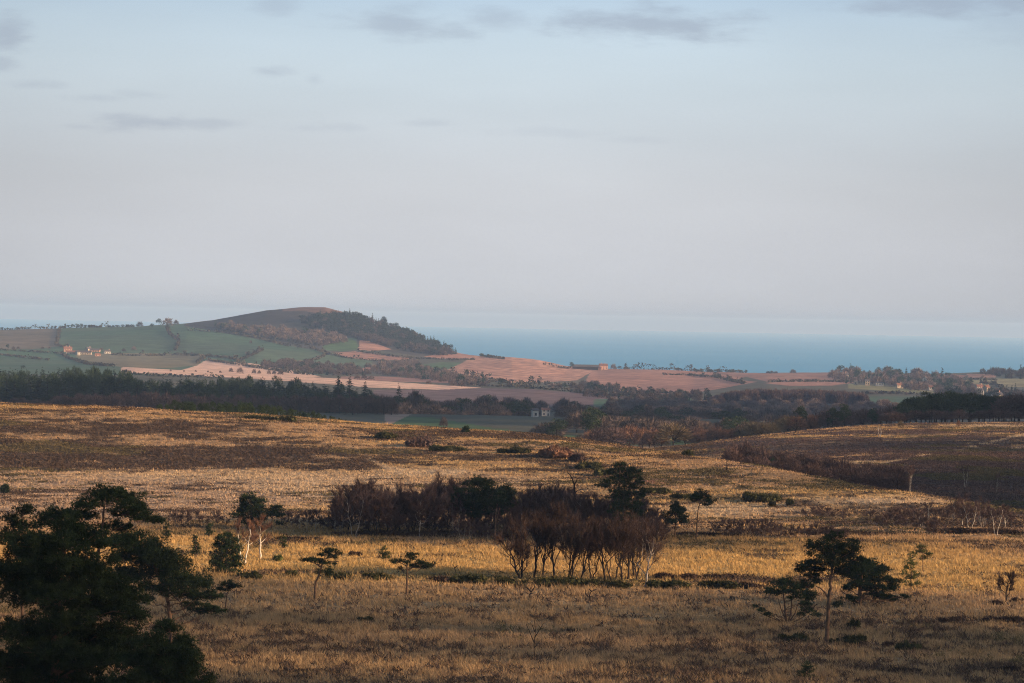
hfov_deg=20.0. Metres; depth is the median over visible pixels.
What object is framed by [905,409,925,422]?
bare shrub
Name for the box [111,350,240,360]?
hedge
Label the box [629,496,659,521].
bare tree
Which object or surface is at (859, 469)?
bare tree
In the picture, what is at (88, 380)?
conifer
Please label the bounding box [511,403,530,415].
evergreen tree
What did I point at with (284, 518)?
bare shrub
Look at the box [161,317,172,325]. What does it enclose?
bare tree
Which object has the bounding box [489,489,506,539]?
scots pine
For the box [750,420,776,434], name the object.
bare tree
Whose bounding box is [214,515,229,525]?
bare shrub
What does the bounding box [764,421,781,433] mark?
bare tree
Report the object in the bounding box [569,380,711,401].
combe wood
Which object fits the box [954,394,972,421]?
pine
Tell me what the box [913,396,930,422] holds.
pine
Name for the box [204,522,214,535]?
young pine
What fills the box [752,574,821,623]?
scots pine
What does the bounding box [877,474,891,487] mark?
bare tree
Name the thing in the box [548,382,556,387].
bare tree
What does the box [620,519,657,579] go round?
bare tree
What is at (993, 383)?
hedge
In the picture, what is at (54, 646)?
scots pine
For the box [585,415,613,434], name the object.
bare tree
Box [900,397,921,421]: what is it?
pine
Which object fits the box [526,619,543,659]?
sapling
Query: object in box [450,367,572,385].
hedge
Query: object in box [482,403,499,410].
bare tree
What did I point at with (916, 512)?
bare shrub
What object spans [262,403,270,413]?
young pine
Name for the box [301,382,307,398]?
conifer
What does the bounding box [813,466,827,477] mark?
bare tree
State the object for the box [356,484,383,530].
bare tree
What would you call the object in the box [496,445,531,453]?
bush
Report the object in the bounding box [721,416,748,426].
evergreen tree
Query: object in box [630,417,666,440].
bare tree
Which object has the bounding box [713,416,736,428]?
bare tree
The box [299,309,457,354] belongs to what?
hill wood
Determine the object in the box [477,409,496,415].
bare tree
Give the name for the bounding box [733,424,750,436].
bare tree
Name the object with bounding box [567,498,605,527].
bare tree
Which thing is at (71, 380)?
conifer
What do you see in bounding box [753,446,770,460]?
bare tree
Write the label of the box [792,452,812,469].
bare tree
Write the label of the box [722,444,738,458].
bare tree
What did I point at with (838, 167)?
sky
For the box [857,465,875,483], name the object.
bare tree
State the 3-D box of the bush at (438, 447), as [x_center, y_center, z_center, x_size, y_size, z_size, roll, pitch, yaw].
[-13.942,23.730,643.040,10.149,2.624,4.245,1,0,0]
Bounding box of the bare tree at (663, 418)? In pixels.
[648,414,673,421]
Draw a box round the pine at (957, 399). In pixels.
[943,392,961,421]
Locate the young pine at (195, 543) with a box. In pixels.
[186,533,201,557]
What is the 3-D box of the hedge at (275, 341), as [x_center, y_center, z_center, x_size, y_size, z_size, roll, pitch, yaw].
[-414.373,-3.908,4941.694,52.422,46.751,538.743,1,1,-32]
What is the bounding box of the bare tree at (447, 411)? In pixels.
[440,407,455,414]
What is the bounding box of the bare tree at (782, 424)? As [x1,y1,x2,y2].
[776,414,799,431]
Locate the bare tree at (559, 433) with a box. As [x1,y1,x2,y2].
[535,422,564,436]
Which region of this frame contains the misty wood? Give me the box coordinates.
[373,391,798,419]
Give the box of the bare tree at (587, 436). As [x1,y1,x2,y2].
[582,430,593,439]
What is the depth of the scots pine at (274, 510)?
454.94 m
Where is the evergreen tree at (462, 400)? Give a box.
[455,397,477,408]
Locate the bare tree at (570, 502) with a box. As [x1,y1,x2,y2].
[559,494,581,533]
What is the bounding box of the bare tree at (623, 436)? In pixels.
[610,428,630,444]
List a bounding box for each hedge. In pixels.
[0,324,56,329]
[0,348,60,353]
[0,353,49,359]
[55,327,69,346]
[59,351,114,366]
[60,321,132,327]
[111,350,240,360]
[121,369,223,377]
[165,323,179,350]
[185,324,341,354]
[195,354,205,363]
[206,355,317,374]
[239,345,263,359]
[304,352,328,360]
[334,353,379,360]
[357,348,411,357]
[405,355,474,359]
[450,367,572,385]
[473,379,628,396]
[480,353,504,358]
[543,362,570,368]
[613,362,745,372]
[631,385,688,393]
[662,371,745,383]
[768,378,850,382]
[861,390,934,394]
[960,375,995,379]
[979,378,1003,387]
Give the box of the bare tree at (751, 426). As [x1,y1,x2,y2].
[740,421,764,435]
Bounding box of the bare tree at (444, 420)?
[438,416,447,426]
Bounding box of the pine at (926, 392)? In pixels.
[916,391,935,422]
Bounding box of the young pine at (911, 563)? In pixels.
[899,553,921,587]
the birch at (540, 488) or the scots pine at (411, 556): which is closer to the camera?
the scots pine at (411, 556)
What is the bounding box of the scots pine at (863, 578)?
[837,556,910,605]
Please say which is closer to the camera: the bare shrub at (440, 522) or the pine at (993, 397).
the bare shrub at (440, 522)
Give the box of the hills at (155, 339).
[0,307,1023,445]
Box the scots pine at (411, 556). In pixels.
[389,550,437,595]
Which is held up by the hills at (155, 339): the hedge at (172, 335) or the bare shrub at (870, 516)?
the hedge at (172, 335)
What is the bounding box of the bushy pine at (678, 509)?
[661,499,689,538]
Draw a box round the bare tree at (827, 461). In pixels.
[823,456,838,468]
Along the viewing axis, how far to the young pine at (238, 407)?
797.43 m
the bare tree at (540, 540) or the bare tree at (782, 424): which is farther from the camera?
the bare tree at (782, 424)
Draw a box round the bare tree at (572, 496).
[563,484,583,525]
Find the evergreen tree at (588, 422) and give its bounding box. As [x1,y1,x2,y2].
[580,407,602,432]
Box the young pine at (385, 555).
[376,545,393,564]
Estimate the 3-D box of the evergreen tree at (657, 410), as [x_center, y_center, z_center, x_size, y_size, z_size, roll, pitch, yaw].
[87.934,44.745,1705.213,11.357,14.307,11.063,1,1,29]
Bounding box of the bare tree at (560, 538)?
[551,519,593,576]
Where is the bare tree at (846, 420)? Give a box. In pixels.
[835,413,854,425]
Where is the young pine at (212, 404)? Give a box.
[210,400,215,411]
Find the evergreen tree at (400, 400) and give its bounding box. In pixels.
[392,396,404,408]
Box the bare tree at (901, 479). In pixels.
[886,472,909,490]
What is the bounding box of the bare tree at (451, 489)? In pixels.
[430,474,463,528]
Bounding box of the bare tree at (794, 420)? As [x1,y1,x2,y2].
[782,415,807,429]
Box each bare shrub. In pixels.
[166,511,185,523]
[172,509,192,523]
[187,510,202,520]
[196,514,211,522]
[208,509,220,522]
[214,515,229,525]
[280,516,298,527]
[283,510,299,525]
[315,511,342,528]
[326,516,351,530]
[335,511,370,530]
[418,513,448,530]
[443,520,466,531]
[455,515,480,529]
[470,513,499,530]
[479,515,500,525]
[653,517,673,534]
[709,517,730,532]
[709,523,721,531]
[723,518,742,536]
[735,518,748,534]
[736,518,757,534]
[749,518,778,535]
[760,517,781,532]
[768,522,783,538]
[783,528,794,536]
[788,523,806,536]
[794,523,815,536]
[798,505,818,517]
[806,522,823,536]
[815,504,832,515]
[817,525,836,534]
[819,506,837,518]
[822,524,842,535]
[837,510,852,520]
[838,526,851,537]
[862,510,881,524]
[875,509,904,529]
[877,412,895,423]
[881,506,914,527]
[885,506,909,526]
[896,509,923,528]
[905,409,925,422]
[913,515,936,530]
[921,412,931,421]
[923,408,937,422]
[926,520,948,534]
[932,410,948,422]
[933,506,966,526]
[949,409,968,421]
[961,412,975,419]
[970,411,986,421]
[972,409,990,421]
[979,409,998,421]
[990,409,1012,421]
[1005,411,1022,418]
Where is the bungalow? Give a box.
[875,382,883,385]
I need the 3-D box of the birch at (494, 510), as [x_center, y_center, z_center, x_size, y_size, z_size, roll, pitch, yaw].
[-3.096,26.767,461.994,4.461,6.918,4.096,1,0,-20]
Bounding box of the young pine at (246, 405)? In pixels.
[242,402,248,412]
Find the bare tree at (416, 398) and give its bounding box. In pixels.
[405,390,424,413]
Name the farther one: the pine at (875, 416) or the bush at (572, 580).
the pine at (875, 416)
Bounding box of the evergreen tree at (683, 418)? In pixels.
[666,415,687,420]
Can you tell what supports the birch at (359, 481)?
on the ground at (112, 439)
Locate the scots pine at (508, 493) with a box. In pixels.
[492,482,519,531]
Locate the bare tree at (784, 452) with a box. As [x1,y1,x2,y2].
[773,448,790,462]
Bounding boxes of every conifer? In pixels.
[0,370,7,382]
[0,377,16,401]
[10,372,19,387]
[16,369,28,381]
[20,380,30,399]
[25,376,42,400]
[26,375,40,388]
[27,378,32,400]
[36,379,56,400]
[41,375,49,388]
[47,376,61,396]
[48,372,58,380]
[64,373,79,397]
[72,365,78,375]
[73,376,87,395]
[79,374,93,395]
[86,370,94,377]
[89,364,100,383]
[94,372,104,394]
[103,368,111,378]
[104,375,117,396]
[114,370,125,385]
[115,374,124,393]
[123,375,137,394]
[126,378,141,395]
[145,379,157,390]
[161,382,173,394]
[172,385,188,395]
[182,377,195,388]
[183,383,192,393]
[193,383,203,395]
[199,379,206,389]
[203,380,216,391]
[214,376,225,391]
[218,378,227,395]
[226,380,235,391]
[227,376,234,386]
[241,373,254,390]
[253,379,265,390]
[257,383,265,396]
[271,376,284,390]
[283,379,297,394]
[283,387,295,399]
[290,377,301,394]
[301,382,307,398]
[312,386,321,392]
[315,391,330,398]
[333,372,343,395]
[333,383,344,395]
[344,374,355,412]
[360,379,370,412]
[366,389,374,397]
[395,387,402,401]
[457,402,463,412]
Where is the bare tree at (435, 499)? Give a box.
[405,484,449,529]
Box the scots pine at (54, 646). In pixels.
[0,517,153,682]
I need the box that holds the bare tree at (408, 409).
[399,400,415,413]
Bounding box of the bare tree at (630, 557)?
[607,511,642,578]
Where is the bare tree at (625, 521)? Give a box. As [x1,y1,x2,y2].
[601,504,643,579]
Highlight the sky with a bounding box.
[0,0,1023,337]
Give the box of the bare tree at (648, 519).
[626,508,654,576]
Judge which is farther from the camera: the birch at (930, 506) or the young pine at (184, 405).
the young pine at (184, 405)
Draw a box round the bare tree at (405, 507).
[396,491,425,530]
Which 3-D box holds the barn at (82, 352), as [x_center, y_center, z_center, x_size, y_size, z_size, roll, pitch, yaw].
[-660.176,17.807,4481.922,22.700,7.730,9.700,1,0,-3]
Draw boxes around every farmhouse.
[63,346,71,351]
[599,363,607,369]
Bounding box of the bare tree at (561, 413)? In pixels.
[554,409,575,417]
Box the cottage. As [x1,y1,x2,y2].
[865,379,869,385]
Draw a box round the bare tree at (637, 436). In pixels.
[630,427,653,447]
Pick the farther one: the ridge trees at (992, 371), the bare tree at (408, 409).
the ridge trees at (992, 371)
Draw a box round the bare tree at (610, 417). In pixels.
[607,415,617,428]
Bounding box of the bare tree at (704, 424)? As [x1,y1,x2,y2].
[686,418,713,430]
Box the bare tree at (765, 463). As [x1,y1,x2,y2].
[762,459,771,465]
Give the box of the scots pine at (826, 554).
[791,530,865,642]
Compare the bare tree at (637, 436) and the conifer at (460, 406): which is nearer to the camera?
the bare tree at (637, 436)
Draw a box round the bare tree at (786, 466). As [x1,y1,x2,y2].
[784,461,793,470]
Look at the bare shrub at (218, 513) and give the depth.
462.57 m
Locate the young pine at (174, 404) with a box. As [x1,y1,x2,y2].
[171,399,177,409]
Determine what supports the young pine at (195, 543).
on the ground at (112, 439)
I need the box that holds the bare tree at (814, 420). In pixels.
[798,414,822,429]
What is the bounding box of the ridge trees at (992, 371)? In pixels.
[979,364,1023,378]
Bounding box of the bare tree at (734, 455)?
[725,450,744,461]
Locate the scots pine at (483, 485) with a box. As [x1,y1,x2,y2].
[449,474,505,529]
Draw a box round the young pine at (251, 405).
[245,403,254,412]
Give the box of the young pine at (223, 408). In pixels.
[216,403,224,411]
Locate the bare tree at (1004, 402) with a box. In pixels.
[987,393,1021,420]
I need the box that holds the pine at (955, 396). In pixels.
[941,390,963,421]
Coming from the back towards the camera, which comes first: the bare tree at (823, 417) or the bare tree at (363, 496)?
the bare tree at (823, 417)
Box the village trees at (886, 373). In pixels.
[827,364,974,391]
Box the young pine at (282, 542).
[278,535,287,547]
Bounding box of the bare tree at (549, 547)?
[529,519,559,575]
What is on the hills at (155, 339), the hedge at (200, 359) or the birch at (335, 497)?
the hedge at (200, 359)
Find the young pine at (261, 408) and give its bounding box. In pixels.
[258,404,265,413]
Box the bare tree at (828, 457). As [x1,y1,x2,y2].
[819,454,833,463]
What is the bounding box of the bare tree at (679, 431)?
[652,421,695,445]
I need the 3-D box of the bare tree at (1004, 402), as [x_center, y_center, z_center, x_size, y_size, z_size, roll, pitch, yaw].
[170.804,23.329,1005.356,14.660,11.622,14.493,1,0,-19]
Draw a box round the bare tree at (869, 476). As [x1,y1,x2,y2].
[864,472,876,485]
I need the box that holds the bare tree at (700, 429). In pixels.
[693,426,706,432]
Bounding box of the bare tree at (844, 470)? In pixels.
[833,465,850,481]
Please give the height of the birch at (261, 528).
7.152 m
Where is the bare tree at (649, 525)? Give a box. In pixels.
[636,514,664,539]
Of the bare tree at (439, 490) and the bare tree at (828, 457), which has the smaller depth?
the bare tree at (439, 490)
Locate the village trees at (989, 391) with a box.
[935,383,1023,398]
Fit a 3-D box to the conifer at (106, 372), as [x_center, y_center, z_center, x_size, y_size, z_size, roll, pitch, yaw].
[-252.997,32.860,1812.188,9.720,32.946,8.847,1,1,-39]
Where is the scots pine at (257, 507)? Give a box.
[228,490,269,526]
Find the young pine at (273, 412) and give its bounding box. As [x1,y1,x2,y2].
[268,405,276,414]
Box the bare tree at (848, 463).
[842,459,857,470]
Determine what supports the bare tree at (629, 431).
on the ground at (112, 439)
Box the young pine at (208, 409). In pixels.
[204,403,209,411]
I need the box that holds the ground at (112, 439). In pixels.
[0,403,1023,682]
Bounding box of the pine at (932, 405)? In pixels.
[923,394,946,421]
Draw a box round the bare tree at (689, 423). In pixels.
[669,415,707,434]
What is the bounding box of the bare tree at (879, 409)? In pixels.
[868,407,892,423]
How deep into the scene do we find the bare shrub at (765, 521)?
461.86 m
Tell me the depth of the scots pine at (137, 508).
204.60 m
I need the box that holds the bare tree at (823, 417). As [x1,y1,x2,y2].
[816,409,839,427]
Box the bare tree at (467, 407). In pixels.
[457,400,479,414]
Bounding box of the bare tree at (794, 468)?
[788,461,804,473]
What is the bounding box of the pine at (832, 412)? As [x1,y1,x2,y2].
[826,408,838,426]
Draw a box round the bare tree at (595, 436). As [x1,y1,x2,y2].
[586,427,607,441]
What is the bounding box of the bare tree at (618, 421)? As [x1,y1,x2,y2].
[610,416,629,426]
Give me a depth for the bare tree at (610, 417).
1323.05 m
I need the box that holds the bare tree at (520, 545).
[509,531,537,578]
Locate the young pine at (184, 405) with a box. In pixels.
[180,401,188,410]
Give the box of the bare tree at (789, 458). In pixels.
[782,453,797,470]
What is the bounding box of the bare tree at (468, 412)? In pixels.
[460,410,477,414]
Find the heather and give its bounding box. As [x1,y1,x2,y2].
[0,402,1023,682]
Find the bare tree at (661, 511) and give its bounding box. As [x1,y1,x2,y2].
[651,506,663,519]
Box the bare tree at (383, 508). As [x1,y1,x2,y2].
[358,489,397,535]
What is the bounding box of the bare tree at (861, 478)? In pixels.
[851,470,868,485]
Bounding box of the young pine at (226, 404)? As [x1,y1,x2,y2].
[221,401,229,411]
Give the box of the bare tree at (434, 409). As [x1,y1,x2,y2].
[422,404,443,414]
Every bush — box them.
[0,482,10,492]
[233,571,264,578]
[236,414,278,420]
[271,535,322,540]
[272,554,283,560]
[278,415,296,422]
[282,666,313,672]
[285,570,298,576]
[326,529,416,536]
[332,571,352,579]
[347,550,363,555]
[356,616,374,621]
[359,571,394,580]
[373,431,398,438]
[403,434,433,446]
[407,528,510,537]
[428,444,470,451]
[428,574,449,582]
[447,572,488,583]
[460,425,469,432]
[489,575,529,585]
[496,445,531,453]
[528,575,586,586]
[535,443,573,457]
[559,627,577,633]
[567,452,586,461]
[573,460,604,469]
[583,577,632,588]
[592,468,614,475]
[642,578,694,589]
[643,486,673,493]
[652,572,703,579]
[669,492,692,498]
[671,531,748,536]
[681,449,695,456]
[696,579,741,588]
[700,572,736,579]
[739,491,782,502]
[739,581,765,588]
[768,499,776,506]
[778,632,809,641]
[781,530,928,535]
[785,498,794,504]
[828,637,839,643]
[841,632,867,644]
[845,618,860,629]
[882,640,893,646]
[888,666,921,674]
[894,638,924,650]
[914,526,1023,533]
[938,615,964,622]
[975,664,1020,672]
[978,614,1023,622]
[990,600,1003,604]
[1009,596,1023,602]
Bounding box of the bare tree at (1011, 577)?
[994,569,1018,601]
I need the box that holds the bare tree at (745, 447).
[739,442,752,452]
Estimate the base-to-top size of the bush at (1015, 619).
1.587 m
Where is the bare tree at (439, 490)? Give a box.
[417,478,453,529]
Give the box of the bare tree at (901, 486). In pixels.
[890,477,909,490]
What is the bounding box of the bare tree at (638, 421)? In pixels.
[625,417,649,429]
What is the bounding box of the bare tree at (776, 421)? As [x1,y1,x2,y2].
[765,419,793,434]
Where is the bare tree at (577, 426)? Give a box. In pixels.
[573,410,589,432]
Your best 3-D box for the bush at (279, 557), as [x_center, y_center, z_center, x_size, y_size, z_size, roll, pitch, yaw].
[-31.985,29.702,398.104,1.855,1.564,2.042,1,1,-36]
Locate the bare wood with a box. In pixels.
[214,320,348,345]
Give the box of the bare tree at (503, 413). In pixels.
[493,410,511,415]
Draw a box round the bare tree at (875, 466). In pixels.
[868,464,879,473]
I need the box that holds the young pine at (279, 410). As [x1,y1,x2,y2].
[275,406,283,414]
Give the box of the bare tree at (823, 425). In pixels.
[808,410,830,427]
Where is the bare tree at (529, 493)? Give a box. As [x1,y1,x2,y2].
[518,482,534,510]
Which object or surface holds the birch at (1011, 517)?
on the ground at (112, 439)
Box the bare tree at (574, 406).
[567,402,580,412]
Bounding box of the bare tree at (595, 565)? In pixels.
[573,518,619,578]
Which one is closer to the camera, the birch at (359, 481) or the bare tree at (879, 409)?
the birch at (359, 481)
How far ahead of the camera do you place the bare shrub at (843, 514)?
503.33 m
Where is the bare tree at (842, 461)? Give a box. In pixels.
[837,457,847,468]
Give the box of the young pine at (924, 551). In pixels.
[910,544,932,571]
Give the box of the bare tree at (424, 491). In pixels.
[411,481,439,512]
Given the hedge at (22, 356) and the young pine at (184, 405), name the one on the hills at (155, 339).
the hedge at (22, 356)
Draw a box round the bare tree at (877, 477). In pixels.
[868,469,885,486]
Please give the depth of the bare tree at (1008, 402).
1002.96 m
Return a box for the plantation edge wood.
[0,391,398,414]
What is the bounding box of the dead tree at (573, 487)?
[567,472,578,522]
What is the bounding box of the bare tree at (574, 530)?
[549,506,595,576]
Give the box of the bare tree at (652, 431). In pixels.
[641,427,666,446]
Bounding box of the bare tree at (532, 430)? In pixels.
[528,422,565,435]
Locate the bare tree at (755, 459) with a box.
[745,455,763,464]
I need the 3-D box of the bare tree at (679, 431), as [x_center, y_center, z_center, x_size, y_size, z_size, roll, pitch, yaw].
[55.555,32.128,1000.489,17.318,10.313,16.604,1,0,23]
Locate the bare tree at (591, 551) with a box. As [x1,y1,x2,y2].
[566,514,604,577]
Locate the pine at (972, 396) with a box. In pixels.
[957,393,978,421]
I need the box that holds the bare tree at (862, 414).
[850,408,875,424]
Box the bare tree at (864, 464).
[861,461,874,471]
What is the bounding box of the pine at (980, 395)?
[971,394,988,421]
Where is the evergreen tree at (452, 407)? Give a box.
[441,405,456,409]
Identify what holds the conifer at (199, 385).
on the hills at (155, 339)
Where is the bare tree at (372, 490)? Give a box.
[367,481,392,526]
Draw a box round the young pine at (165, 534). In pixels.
[163,520,171,536]
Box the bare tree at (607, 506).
[589,497,619,515]
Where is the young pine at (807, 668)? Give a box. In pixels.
[796,660,816,677]
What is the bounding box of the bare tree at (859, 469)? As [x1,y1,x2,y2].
[855,465,866,474]
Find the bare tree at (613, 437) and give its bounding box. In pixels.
[601,425,629,444]
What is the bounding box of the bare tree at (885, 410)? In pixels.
[876,404,899,423]
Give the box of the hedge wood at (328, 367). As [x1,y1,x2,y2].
[261,357,370,375]
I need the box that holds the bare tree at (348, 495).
[329,486,363,530]
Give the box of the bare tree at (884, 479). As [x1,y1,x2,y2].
[879,473,898,487]
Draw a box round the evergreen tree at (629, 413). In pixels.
[618,411,637,416]
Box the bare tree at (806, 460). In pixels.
[801,454,817,466]
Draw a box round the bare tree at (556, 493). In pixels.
[540,484,570,525]
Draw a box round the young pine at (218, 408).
[215,404,221,411]
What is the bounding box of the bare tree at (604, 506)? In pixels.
[580,495,609,525]
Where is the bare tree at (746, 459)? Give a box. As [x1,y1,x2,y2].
[741,455,752,463]
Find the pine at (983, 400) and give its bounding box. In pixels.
[974,395,993,421]
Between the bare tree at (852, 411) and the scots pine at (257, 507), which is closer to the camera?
the scots pine at (257, 507)
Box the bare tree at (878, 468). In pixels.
[873,464,887,475]
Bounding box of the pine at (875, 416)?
[867,408,879,424]
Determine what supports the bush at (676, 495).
on the ground at (112, 439)
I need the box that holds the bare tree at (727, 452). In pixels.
[721,449,737,460]
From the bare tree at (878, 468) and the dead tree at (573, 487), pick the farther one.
the bare tree at (878, 468)
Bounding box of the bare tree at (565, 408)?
[553,406,575,416]
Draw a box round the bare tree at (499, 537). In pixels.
[489,513,534,579]
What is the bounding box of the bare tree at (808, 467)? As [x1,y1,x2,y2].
[801,461,820,475]
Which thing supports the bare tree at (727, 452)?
on the ground at (112, 439)
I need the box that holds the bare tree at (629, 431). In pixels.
[619,423,646,445]
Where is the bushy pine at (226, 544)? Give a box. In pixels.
[205,530,246,572]
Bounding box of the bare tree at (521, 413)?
[511,411,530,415]
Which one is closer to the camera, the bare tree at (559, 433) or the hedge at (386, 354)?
the bare tree at (559, 433)
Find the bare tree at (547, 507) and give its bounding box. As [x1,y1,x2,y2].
[520,488,566,530]
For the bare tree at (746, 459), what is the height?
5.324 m
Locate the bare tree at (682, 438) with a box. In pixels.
[672,427,694,444]
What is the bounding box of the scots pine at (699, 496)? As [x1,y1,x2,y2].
[685,488,717,537]
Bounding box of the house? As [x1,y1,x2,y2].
[983,384,990,391]
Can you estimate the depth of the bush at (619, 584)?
365.21 m
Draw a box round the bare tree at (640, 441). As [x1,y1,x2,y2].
[637,431,659,447]
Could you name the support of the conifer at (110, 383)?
on the hills at (155, 339)
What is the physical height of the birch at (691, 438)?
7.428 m
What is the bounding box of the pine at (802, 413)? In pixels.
[793,405,807,427]
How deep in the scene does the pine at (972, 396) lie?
1063.33 m
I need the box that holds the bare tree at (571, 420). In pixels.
[564,411,584,432]
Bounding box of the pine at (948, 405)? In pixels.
[932,391,957,421]
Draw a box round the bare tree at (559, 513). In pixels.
[534,499,569,574]
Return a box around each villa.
[531,408,538,416]
[541,405,550,415]
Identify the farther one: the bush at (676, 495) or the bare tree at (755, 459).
the bare tree at (755, 459)
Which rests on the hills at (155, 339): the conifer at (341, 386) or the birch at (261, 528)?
the conifer at (341, 386)
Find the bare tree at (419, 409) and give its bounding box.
[413,402,428,413]
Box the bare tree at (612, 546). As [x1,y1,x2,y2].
[591,522,636,579]
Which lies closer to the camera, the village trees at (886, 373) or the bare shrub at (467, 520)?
the bare shrub at (467, 520)
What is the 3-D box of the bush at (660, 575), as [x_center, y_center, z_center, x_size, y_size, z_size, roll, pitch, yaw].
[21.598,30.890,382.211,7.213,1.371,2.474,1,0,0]
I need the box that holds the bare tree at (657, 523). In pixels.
[649,516,663,537]
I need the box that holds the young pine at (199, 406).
[197,403,202,410]
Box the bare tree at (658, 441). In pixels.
[651,431,671,446]
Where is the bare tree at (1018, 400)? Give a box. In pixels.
[1003,395,1023,420]
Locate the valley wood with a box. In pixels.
[369,358,490,385]
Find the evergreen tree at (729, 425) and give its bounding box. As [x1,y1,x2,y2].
[720,420,741,429]
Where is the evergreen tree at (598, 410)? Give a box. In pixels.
[585,409,607,434]
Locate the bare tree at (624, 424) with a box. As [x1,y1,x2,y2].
[616,418,639,433]
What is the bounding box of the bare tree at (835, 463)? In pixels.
[828,457,841,468]
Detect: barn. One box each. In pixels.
[66,350,75,353]
[80,350,91,354]
[89,348,99,351]
[572,364,598,369]
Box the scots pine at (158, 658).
[102,616,220,682]
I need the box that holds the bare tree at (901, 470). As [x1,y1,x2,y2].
[893,465,908,479]
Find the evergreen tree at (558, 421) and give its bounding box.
[544,418,568,435]
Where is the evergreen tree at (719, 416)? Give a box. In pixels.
[710,411,736,418]
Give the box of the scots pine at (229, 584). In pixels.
[216,578,244,608]
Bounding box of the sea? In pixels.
[0,319,1023,373]
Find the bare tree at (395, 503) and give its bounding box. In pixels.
[361,490,408,531]
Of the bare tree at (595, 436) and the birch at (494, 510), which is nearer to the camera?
the birch at (494, 510)
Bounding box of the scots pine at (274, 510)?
[266,504,285,529]
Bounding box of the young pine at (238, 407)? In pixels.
[235,404,242,411]
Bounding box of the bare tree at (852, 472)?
[840,466,858,482]
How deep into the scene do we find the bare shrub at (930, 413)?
987.30 m
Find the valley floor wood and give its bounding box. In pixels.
[604,394,954,421]
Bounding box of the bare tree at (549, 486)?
[530,482,568,514]
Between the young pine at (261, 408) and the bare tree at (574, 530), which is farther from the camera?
the young pine at (261, 408)
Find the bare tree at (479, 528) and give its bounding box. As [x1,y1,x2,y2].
[474,520,485,537]
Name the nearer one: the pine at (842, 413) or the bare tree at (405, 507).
the bare tree at (405, 507)
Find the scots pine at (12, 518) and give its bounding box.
[0,502,46,618]
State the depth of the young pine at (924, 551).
396.00 m
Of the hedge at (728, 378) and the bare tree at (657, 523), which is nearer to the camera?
the bare tree at (657, 523)
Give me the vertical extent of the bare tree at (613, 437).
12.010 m
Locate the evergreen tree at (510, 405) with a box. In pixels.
[505,401,520,414]
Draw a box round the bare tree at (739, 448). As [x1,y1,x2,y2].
[724,442,743,454]
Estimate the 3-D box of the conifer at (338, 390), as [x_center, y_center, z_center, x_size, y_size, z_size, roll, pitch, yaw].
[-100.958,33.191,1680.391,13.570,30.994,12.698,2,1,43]
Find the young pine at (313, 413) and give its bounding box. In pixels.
[309,410,315,417]
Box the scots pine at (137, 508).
[26,482,166,679]
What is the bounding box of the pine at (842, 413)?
[836,403,851,422]
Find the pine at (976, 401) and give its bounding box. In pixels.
[960,392,982,421]
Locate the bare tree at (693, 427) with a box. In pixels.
[684,425,699,438]
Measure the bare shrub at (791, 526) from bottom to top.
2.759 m
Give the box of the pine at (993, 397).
[985,394,1000,420]
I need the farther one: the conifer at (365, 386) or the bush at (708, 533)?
the conifer at (365, 386)
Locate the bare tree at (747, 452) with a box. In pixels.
[742,448,757,458]
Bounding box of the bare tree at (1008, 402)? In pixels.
[993,392,1023,420]
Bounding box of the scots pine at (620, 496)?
[593,461,651,524]
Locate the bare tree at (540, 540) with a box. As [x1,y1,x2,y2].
[515,504,560,578]
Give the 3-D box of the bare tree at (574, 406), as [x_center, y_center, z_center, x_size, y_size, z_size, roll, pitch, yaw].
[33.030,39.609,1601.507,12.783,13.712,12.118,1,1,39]
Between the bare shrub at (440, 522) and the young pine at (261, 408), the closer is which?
the bare shrub at (440, 522)
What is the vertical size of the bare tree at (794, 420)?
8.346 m
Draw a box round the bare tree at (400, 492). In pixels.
[387,480,415,530]
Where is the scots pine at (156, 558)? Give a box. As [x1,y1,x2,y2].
[100,530,227,636]
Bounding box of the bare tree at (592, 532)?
[578,510,623,579]
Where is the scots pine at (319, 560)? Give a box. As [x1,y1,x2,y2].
[298,547,343,600]
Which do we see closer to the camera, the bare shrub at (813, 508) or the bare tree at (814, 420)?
the bare shrub at (813, 508)
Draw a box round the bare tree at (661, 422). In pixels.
[655,419,670,437]
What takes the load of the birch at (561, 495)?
on the ground at (112, 439)
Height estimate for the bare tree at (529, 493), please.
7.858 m
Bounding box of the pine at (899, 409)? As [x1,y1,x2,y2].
[896,402,913,422]
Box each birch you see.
[225,516,260,562]
[244,513,272,558]
[294,509,304,529]
[300,508,315,526]
[308,506,322,531]
[324,502,341,525]
[329,486,352,528]
[336,484,374,536]
[350,479,371,523]
[351,477,377,524]
[351,480,359,525]
[405,484,437,536]
[429,468,459,529]
[440,491,466,530]
[451,514,471,541]
[457,485,474,526]
[483,525,492,536]
[484,494,503,523]
[512,494,524,512]
[528,481,546,510]
[545,486,566,512]
[553,483,576,502]
[555,478,571,527]
[566,491,593,524]
[591,491,598,504]
[603,501,614,526]
[633,514,670,585]
[685,432,698,443]
[689,432,706,442]
[704,427,716,440]
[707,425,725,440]
[718,428,729,439]
[728,428,741,437]
[907,464,914,490]
[922,501,933,516]
[944,499,960,518]
[954,493,970,524]
[957,504,974,524]
[959,499,980,525]
[961,464,969,485]
[976,496,992,526]
[978,502,990,525]
[981,506,1003,525]
[986,503,1007,533]
[1000,505,1011,523]
[1006,512,1016,527]
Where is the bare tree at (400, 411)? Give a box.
[387,405,405,413]
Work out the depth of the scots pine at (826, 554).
304.52 m
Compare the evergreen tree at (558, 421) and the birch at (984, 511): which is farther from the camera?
the evergreen tree at (558, 421)
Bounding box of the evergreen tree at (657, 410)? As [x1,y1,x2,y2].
[654,406,668,416]
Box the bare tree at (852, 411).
[843,410,866,425]
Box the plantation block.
[707,386,869,404]
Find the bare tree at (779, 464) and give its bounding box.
[770,456,787,469]

